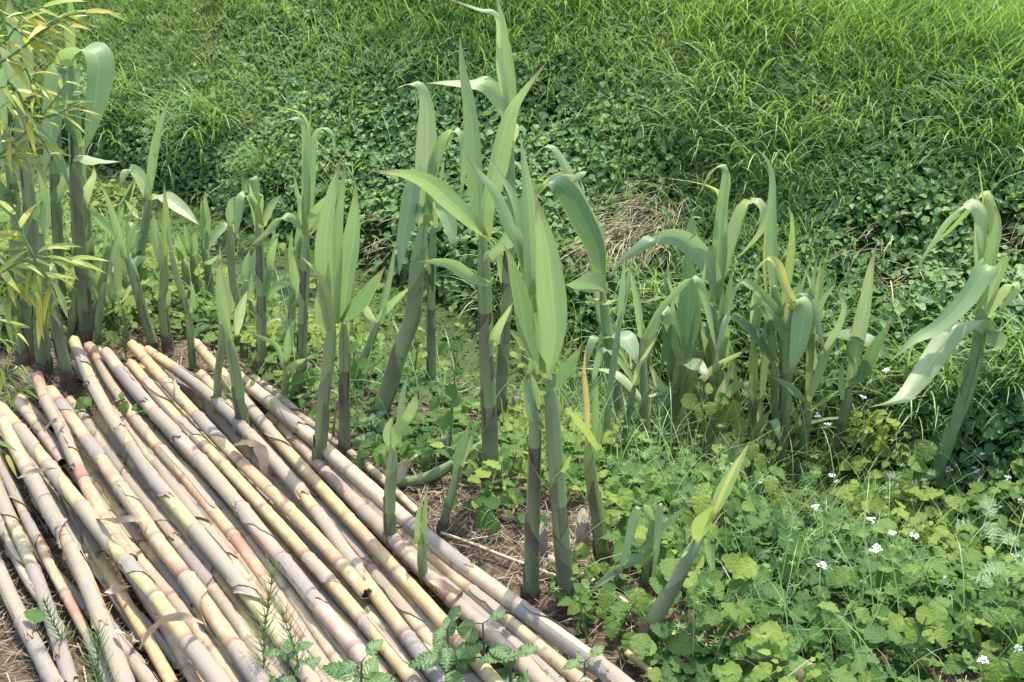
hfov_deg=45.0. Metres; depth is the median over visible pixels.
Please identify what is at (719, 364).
reed shoot
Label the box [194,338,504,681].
cut cane
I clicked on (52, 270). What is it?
reed shoot
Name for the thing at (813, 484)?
bramble shoot
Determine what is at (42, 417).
cut cane
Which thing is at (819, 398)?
reed shoot
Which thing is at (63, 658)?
cut cane
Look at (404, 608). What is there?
cut cane
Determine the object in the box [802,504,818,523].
flower stalk
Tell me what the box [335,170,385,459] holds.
reed shoot
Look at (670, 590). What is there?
reed shoot
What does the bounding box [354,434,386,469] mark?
bramble shoot
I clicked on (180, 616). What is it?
dry leaf
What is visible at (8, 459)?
bamboo branch
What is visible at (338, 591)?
cut cane
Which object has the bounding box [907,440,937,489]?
bramble shoot
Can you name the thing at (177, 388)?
dry leaf
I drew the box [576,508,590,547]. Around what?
cane stump
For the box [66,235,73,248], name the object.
reed shoot
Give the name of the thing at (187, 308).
reed shoot
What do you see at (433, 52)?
grass tuft
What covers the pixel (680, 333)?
reed shoot
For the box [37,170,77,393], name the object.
reed shoot
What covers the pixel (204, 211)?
reed shoot
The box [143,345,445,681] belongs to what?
cut cane
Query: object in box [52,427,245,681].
cut cane
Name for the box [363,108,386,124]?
nettle
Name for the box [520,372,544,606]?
reed shoot
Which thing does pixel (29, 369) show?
cut cane
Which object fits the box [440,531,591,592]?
cut cane
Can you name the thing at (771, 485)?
bramble shoot
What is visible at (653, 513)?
reed shoot
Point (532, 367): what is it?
reed shoot
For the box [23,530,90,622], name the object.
cut cane
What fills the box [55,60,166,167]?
grass tuft
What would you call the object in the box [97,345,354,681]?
cut cane
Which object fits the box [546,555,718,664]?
cut cane
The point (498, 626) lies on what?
cut cane
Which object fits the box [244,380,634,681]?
cut cane
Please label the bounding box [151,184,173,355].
reed shoot
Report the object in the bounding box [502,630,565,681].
cut cane
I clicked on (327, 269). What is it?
reed shoot
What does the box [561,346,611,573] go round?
reed shoot
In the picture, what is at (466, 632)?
nettle
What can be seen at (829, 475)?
flower stalk
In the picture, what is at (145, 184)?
reed shoot
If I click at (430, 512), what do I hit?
straw litter
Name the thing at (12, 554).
cut cane
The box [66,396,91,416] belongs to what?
cut cane
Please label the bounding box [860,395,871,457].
flower stalk
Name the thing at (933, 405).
grass tuft
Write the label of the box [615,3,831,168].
grass tuft
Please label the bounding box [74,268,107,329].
reed shoot
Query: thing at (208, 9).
grass tuft
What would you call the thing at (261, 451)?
dry leaf
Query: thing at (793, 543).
bramble shoot
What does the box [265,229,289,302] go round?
reed shoot
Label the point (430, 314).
reed shoot
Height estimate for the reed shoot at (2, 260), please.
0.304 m
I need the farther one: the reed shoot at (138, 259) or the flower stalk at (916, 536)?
the reed shoot at (138, 259)
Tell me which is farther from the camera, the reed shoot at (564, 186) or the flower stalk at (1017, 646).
the reed shoot at (564, 186)
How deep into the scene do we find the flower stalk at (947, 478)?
2.67 m
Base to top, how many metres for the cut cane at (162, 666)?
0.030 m
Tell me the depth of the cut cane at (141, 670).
1.74 m
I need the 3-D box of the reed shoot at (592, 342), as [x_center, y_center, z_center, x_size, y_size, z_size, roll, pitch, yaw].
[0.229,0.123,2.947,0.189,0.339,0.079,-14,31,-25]
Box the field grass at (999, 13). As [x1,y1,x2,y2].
[89,0,1023,242]
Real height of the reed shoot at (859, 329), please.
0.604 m
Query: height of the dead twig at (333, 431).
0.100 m
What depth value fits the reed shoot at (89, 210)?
2.55 m
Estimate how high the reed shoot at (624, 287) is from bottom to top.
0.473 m
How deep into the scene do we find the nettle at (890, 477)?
2.60 m
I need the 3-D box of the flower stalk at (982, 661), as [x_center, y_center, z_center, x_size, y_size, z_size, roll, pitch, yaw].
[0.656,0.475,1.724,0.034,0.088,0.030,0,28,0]
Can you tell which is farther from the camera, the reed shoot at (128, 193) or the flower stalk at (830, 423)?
the reed shoot at (128, 193)
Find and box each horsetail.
[36,591,76,657]
[72,618,118,681]
[114,289,134,361]
[239,554,282,671]
[269,596,321,681]
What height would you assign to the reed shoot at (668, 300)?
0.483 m
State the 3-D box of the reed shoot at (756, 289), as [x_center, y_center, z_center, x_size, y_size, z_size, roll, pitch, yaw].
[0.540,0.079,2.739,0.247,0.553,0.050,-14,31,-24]
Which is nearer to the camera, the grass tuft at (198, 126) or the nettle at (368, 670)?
the nettle at (368, 670)
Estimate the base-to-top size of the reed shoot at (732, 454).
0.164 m
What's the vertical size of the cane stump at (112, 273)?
0.130 m
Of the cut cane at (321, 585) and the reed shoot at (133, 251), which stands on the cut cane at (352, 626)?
the cut cane at (321, 585)
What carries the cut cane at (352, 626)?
on the ground at (632, 670)
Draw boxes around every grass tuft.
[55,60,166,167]
[109,72,262,196]
[122,0,226,93]
[208,121,301,220]
[349,0,491,94]
[436,218,574,324]
[519,0,651,61]
[563,223,718,378]
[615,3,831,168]
[619,0,848,74]
[696,64,869,197]
[804,296,1019,476]
[896,27,1023,175]
[953,276,1023,402]
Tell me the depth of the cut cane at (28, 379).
2.42 m
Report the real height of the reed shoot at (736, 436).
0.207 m
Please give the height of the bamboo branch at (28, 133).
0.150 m
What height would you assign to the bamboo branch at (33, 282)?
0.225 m
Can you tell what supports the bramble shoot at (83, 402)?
on the ground at (632, 670)
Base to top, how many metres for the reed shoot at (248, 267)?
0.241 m
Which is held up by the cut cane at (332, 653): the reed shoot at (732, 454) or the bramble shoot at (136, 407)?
the bramble shoot at (136, 407)
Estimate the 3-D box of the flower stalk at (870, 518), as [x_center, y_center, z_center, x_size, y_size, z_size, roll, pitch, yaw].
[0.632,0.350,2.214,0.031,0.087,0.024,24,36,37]
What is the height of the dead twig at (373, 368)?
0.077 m
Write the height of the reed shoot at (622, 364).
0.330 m
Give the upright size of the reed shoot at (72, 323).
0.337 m
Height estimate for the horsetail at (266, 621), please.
0.233 m
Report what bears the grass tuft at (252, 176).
on the ground at (632, 670)
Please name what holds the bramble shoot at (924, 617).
on the ground at (632, 670)
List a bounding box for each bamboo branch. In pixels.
[0,0,126,112]
[0,74,102,176]
[0,200,106,348]
[0,319,39,408]
[0,440,17,481]
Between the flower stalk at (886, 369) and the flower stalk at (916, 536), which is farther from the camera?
the flower stalk at (886, 369)
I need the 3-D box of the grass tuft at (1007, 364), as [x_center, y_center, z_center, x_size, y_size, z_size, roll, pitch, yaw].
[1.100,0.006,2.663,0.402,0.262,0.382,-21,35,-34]
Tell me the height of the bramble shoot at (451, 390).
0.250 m
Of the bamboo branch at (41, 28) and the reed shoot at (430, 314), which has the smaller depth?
the bamboo branch at (41, 28)
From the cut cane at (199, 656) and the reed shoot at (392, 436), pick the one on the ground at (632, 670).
the reed shoot at (392, 436)
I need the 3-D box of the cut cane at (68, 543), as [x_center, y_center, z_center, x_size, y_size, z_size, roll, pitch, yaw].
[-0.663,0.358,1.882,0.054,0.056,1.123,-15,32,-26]
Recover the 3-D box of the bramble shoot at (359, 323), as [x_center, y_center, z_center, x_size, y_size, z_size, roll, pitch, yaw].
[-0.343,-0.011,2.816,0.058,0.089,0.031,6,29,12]
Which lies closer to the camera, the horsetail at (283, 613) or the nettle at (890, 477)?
the horsetail at (283, 613)
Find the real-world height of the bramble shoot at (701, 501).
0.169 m
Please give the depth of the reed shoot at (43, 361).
2.30 m
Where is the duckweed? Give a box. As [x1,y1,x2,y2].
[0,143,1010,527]
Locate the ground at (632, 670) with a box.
[0,0,1023,681]
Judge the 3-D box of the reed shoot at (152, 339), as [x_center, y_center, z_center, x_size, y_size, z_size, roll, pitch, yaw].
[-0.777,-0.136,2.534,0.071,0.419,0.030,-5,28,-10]
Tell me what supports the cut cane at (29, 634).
on the ground at (632, 670)
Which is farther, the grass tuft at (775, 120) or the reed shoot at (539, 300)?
the grass tuft at (775, 120)
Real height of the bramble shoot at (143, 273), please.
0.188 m
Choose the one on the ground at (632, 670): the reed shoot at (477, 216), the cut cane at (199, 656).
the reed shoot at (477, 216)
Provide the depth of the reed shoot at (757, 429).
2.72 m
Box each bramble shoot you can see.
[73,396,93,413]
[99,326,124,348]
[118,392,147,416]
[124,268,148,301]
[244,390,256,405]
[282,369,315,409]
[349,316,366,337]
[350,343,373,400]
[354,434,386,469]
[402,331,425,378]
[429,340,464,447]
[474,496,500,542]
[498,444,524,490]
[567,583,615,642]
[596,587,646,643]
[680,378,747,459]
[680,491,717,543]
[745,441,786,506]
[778,528,816,585]
[780,626,849,642]
[793,472,816,505]
[828,565,905,602]
[835,638,898,678]
[866,469,884,483]
[888,605,947,669]
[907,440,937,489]
[954,626,981,646]
[984,651,1023,681]
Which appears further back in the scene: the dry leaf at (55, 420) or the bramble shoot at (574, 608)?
the dry leaf at (55, 420)
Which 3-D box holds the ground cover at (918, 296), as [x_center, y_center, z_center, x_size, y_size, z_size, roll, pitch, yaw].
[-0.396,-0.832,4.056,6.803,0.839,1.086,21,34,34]
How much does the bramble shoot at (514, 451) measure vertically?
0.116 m
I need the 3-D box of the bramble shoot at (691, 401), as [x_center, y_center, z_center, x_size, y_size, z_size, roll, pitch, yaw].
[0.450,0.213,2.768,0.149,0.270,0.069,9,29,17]
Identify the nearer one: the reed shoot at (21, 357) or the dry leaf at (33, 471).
the dry leaf at (33, 471)
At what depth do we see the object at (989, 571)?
1.93 m
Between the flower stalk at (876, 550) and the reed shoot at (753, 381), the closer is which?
the flower stalk at (876, 550)
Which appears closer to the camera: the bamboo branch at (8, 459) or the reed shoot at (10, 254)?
the bamboo branch at (8, 459)
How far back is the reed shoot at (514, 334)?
3.15 m
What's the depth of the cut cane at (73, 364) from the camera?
2.51 m
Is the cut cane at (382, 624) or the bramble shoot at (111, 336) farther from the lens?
the bramble shoot at (111, 336)
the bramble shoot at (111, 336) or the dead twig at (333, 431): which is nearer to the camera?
the dead twig at (333, 431)
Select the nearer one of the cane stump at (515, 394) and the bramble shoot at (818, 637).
the bramble shoot at (818, 637)
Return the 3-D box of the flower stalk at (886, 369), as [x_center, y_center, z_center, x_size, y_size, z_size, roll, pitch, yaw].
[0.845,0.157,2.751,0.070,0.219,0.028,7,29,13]
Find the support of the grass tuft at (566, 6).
on the ground at (632, 670)
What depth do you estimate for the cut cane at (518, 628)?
1.83 m
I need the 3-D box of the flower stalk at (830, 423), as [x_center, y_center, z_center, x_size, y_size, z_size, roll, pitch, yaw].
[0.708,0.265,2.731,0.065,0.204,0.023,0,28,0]
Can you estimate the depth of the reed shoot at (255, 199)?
2.36 m
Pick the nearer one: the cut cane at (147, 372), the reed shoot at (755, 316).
the cut cane at (147, 372)
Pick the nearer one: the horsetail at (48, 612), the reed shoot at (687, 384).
the horsetail at (48, 612)
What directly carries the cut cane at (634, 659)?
on the ground at (632, 670)
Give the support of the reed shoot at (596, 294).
on the ground at (632, 670)
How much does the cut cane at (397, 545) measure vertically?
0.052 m
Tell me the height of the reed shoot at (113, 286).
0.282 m
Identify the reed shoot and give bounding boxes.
[0,0,69,381]
[0,68,34,370]
[0,254,16,293]
[0,292,29,368]
[1,213,24,332]
[5,257,58,285]
[21,189,40,271]
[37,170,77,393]
[43,63,80,324]
[55,2,118,346]
[66,223,98,345]
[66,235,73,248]
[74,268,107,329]
[82,136,118,305]
[91,285,111,323]
[92,230,116,345]
[94,239,130,334]
[95,211,133,255]
[99,180,161,352]
[112,178,135,243]
[113,203,134,265]
[120,98,198,280]
[122,255,150,314]
[125,225,137,258]
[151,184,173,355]
[166,216,196,369]
[173,231,189,290]
[183,221,218,296]
[200,191,212,287]
[202,212,238,299]
[212,250,255,310]
[212,301,224,430]
[216,255,252,451]
[226,195,248,359]
[233,174,281,377]
[243,280,255,318]
[247,101,357,393]
[247,317,317,404]
[254,225,262,297]
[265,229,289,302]
[266,231,299,362]
[295,227,302,306]
[297,155,344,473]
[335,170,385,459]
[350,242,407,385]
[366,81,465,417]
[368,35,546,493]
[376,441,481,490]
[382,371,417,555]
[412,487,433,595]
[426,159,443,384]
[430,0,525,425]
[436,422,472,538]
[464,135,580,613]
[510,329,534,363]
[519,144,638,437]
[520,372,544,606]
[527,358,538,382]
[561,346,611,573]
[581,264,718,450]
[586,333,638,410]
[587,256,607,382]
[591,332,656,437]
[591,502,685,593]
[593,323,654,431]
[603,253,643,446]
[609,164,766,401]
[628,244,707,440]
[629,300,686,431]
[637,444,748,638]
[663,259,692,413]
[664,346,676,426]
[675,359,701,445]
[686,256,749,421]
[696,317,709,418]
[701,326,715,416]
[704,268,732,390]
[705,365,754,454]
[712,288,779,442]
[717,312,731,409]
[720,454,748,485]
[721,260,809,376]
[726,340,743,417]
[727,437,738,480]
[733,416,747,446]
[745,410,780,456]
[746,255,812,459]
[747,278,826,440]
[748,324,858,449]
[755,147,794,440]
[771,251,890,455]
[802,260,834,415]
[813,348,848,418]
[829,244,891,459]
[871,158,1020,488]
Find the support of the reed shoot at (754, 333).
on the ground at (632, 670)
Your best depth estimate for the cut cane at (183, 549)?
1.95 m
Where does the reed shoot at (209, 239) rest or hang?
on the ground at (632, 670)
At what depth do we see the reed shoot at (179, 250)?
2.88 m
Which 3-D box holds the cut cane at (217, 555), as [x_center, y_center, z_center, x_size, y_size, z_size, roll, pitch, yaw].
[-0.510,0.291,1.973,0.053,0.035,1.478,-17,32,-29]
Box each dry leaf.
[18,467,56,477]
[43,417,64,433]
[97,515,147,523]
[105,585,130,593]
[114,629,137,641]
[139,612,203,649]
[174,378,179,397]
[233,439,268,476]
[396,454,417,482]
[430,578,462,594]
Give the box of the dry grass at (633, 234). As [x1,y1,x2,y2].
[1,0,1023,500]
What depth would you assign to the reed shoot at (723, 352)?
2.81 m
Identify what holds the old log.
on the ground at (632, 670)
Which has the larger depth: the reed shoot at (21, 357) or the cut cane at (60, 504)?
the reed shoot at (21, 357)
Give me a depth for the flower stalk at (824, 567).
1.90 m
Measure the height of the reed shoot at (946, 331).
0.811 m
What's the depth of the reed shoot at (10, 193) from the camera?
2.37 m
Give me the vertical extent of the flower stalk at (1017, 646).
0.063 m
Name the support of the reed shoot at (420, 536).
on the ground at (632, 670)
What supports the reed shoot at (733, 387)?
on the ground at (632, 670)
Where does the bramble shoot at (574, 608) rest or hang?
on the ground at (632, 670)
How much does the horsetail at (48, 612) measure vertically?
0.122 m
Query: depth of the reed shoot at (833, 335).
2.70 m
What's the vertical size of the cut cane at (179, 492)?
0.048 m
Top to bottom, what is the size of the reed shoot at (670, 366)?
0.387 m
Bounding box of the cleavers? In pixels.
[551,402,1023,663]
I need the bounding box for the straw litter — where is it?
[0,204,1011,681]
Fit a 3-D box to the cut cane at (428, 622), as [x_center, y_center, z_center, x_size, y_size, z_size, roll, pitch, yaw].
[-0.218,0.343,1.939,0.046,0.054,1.234,-16,32,-27]
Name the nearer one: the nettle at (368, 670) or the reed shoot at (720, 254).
the nettle at (368, 670)
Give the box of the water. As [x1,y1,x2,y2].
[0,131,1023,548]
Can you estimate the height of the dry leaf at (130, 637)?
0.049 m
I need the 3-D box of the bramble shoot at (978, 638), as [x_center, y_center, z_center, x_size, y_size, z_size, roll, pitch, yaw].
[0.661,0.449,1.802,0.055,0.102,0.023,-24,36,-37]
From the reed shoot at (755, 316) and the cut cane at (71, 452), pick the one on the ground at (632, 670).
the reed shoot at (755, 316)
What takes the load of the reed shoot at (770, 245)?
on the ground at (632, 670)
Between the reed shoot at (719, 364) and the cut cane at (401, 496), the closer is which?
the cut cane at (401, 496)
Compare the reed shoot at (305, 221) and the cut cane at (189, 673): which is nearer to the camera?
the cut cane at (189, 673)
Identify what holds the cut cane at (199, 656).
on the cut cane at (68, 543)
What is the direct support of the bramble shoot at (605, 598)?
on the ground at (632, 670)
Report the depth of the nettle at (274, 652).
1.66 m
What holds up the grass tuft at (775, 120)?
on the ground at (632, 670)
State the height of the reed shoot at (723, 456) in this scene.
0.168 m
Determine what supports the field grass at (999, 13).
on the ground at (632, 670)
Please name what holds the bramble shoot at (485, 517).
on the ground at (632, 670)
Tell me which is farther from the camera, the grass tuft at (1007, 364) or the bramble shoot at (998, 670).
the grass tuft at (1007, 364)
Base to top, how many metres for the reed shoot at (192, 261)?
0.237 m
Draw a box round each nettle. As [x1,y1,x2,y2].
[262,639,321,681]
[322,638,396,681]
[349,126,370,141]
[351,410,393,447]
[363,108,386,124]
[408,605,486,681]
[452,610,520,681]
[479,644,548,681]
[559,645,603,681]
[880,468,944,523]
[945,493,1023,570]
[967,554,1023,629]
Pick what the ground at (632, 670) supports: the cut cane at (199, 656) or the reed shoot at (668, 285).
the reed shoot at (668, 285)
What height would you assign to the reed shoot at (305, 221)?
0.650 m
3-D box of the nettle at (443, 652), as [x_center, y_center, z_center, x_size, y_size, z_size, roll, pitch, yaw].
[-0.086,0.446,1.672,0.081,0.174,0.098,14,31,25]
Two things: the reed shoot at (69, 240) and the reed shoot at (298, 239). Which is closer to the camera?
the reed shoot at (69, 240)
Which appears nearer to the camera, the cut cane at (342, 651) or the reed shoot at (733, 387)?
the cut cane at (342, 651)
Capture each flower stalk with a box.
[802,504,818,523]
[813,561,836,590]
[814,412,831,471]
[824,422,843,474]
[828,473,838,489]
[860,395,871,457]
[861,517,875,522]
[872,543,886,558]
[882,368,897,427]
[882,530,901,551]
[906,532,921,550]
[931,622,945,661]
[945,466,953,490]
[973,655,993,681]
[1007,644,1023,666]
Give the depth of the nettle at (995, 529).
2.46 m
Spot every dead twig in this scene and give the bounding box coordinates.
[332,400,337,436]
[370,351,389,392]
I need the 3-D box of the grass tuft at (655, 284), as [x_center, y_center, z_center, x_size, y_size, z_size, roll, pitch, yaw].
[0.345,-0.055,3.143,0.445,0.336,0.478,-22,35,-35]
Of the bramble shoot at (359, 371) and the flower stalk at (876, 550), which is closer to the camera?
the flower stalk at (876, 550)
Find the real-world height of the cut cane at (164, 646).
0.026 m
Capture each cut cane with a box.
[0,401,134,681]
[0,402,230,681]
[0,447,112,681]
[0,476,78,681]
[0,513,35,600]
[0,554,63,681]
[12,366,34,388]
[13,397,242,681]
[17,392,53,431]
[23,366,79,443]
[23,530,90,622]
[26,451,146,652]
[30,498,204,681]
[31,370,137,560]
[37,430,66,466]
[46,385,270,681]
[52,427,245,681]
[59,493,178,681]
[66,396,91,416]
[68,335,322,681]
[71,360,83,382]
[71,401,282,679]
[81,595,159,681]
[83,341,321,670]
[86,343,342,681]
[91,411,296,679]
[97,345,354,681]
[99,347,384,672]
[112,405,328,681]
[125,358,422,681]
[125,576,200,681]
[127,339,372,598]
[135,401,359,675]
[138,343,421,670]
[138,382,401,681]
[139,363,175,403]
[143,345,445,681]
[175,403,429,681]
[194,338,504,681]
[195,369,471,681]
[221,472,356,624]
[228,394,477,675]
[241,371,592,681]
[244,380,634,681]
[249,374,421,516]
[265,411,553,681]
[368,611,483,681]
[397,533,552,679]
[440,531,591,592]
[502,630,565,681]
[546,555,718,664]
[623,649,651,673]
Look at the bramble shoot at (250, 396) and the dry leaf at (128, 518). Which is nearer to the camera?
the dry leaf at (128, 518)
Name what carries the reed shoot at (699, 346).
on the ground at (632, 670)
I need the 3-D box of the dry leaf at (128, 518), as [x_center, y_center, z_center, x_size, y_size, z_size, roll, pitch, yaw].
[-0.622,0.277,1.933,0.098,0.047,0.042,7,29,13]
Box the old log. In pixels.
[751,654,812,681]
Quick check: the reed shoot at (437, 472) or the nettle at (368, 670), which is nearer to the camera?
the nettle at (368, 670)
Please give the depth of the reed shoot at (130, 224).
2.88 m
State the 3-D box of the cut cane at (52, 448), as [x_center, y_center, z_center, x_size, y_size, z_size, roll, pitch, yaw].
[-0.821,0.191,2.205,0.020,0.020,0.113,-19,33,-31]
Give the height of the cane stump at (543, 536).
0.086 m
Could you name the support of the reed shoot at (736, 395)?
on the ground at (632, 670)
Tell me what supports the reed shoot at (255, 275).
on the ground at (632, 670)
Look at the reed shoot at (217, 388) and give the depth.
2.27 m
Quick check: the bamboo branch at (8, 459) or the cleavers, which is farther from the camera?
the cleavers
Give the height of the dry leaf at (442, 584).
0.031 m
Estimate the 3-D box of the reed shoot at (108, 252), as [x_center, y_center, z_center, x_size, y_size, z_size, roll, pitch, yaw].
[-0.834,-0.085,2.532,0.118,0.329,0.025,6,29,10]
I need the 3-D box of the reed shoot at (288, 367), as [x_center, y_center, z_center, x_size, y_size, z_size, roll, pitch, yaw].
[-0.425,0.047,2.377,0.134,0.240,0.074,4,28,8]
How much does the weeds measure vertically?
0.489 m
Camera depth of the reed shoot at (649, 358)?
2.78 m
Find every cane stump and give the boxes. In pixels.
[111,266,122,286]
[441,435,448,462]
[512,390,521,415]
[539,522,547,558]
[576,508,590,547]
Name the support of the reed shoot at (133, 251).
on the ground at (632, 670)
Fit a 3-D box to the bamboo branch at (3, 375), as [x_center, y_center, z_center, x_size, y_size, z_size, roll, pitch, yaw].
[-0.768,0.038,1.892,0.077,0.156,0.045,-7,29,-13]
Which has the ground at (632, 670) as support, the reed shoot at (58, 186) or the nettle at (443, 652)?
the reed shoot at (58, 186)
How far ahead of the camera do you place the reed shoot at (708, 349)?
2.87 m
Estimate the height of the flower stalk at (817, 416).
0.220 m
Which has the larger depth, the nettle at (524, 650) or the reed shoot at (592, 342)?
the reed shoot at (592, 342)
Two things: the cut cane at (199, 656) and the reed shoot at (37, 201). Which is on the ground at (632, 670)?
the reed shoot at (37, 201)
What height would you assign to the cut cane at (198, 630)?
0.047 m
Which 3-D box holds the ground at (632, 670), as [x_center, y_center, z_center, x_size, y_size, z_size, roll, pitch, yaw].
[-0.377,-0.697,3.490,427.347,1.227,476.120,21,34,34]
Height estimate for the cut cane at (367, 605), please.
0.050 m
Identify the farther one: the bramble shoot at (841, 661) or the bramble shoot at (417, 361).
the bramble shoot at (417, 361)
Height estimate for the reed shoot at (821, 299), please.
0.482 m
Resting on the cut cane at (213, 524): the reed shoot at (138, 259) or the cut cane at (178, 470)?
the cut cane at (178, 470)
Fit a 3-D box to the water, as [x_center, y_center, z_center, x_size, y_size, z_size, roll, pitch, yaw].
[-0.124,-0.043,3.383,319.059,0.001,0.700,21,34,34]
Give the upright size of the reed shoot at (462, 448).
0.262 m
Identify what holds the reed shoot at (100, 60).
on the ground at (632, 670)
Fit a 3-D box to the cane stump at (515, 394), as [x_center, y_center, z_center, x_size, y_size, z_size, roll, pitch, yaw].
[0.010,0.142,2.567,0.024,0.080,0.024,0,28,0]
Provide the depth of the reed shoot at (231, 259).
2.51 m
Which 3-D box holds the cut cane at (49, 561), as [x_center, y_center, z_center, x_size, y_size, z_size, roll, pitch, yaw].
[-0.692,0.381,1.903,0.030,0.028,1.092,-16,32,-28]
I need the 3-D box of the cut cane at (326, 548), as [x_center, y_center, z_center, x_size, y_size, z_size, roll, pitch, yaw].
[-0.492,0.190,2.153,0.029,0.027,0.959,-19,33,-31]
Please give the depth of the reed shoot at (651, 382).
2.90 m
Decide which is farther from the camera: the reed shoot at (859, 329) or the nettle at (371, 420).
the reed shoot at (859, 329)
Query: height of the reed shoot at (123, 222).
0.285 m
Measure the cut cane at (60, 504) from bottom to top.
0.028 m
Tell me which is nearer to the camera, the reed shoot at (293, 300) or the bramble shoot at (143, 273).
the reed shoot at (293, 300)
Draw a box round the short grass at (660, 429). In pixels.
[0,161,1023,681]
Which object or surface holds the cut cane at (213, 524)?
on the ground at (632, 670)
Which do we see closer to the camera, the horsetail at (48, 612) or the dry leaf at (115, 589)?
the horsetail at (48, 612)
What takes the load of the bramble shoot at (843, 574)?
on the ground at (632, 670)
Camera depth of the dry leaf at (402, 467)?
2.12 m
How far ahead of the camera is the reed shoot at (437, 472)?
2.16 m
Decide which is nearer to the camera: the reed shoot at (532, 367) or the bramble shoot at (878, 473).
the bramble shoot at (878, 473)
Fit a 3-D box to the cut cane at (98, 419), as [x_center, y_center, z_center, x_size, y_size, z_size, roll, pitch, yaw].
[-0.454,0.363,1.901,0.039,0.053,1.179,-17,33,-29]
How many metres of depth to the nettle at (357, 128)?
3.90 m
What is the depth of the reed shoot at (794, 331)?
2.62 m
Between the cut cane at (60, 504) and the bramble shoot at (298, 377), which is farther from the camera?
the bramble shoot at (298, 377)
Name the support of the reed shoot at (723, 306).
on the ground at (632, 670)
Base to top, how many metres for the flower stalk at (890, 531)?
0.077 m
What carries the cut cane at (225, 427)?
on the ground at (632, 670)
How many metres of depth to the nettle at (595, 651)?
1.69 m
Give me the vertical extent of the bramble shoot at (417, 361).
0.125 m
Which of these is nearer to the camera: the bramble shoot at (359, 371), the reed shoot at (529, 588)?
the reed shoot at (529, 588)
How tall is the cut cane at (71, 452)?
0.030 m
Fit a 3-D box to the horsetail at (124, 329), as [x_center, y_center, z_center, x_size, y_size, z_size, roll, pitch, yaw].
[-0.800,-0.029,2.534,0.050,0.169,0.050,0,28,0]
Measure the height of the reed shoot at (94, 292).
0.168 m
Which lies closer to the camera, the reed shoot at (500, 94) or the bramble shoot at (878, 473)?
the reed shoot at (500, 94)
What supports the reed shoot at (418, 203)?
on the ground at (632, 670)
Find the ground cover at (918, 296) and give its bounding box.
[0,0,1023,514]
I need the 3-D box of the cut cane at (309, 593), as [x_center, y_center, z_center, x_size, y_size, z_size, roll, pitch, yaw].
[-0.407,0.300,1.957,0.040,0.032,1.440,-18,33,-30]
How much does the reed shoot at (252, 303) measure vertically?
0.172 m
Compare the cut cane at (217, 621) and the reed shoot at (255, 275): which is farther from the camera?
the reed shoot at (255, 275)
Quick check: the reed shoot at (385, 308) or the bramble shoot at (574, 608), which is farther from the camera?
the reed shoot at (385, 308)
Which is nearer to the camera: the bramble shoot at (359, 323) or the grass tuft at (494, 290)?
the bramble shoot at (359, 323)
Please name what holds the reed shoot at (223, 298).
on the ground at (632, 670)
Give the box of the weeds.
[0,173,1023,681]
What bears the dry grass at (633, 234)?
on the ground at (632, 670)
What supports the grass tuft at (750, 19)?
on the ground at (632, 670)
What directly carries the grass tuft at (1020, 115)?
on the ground at (632, 670)

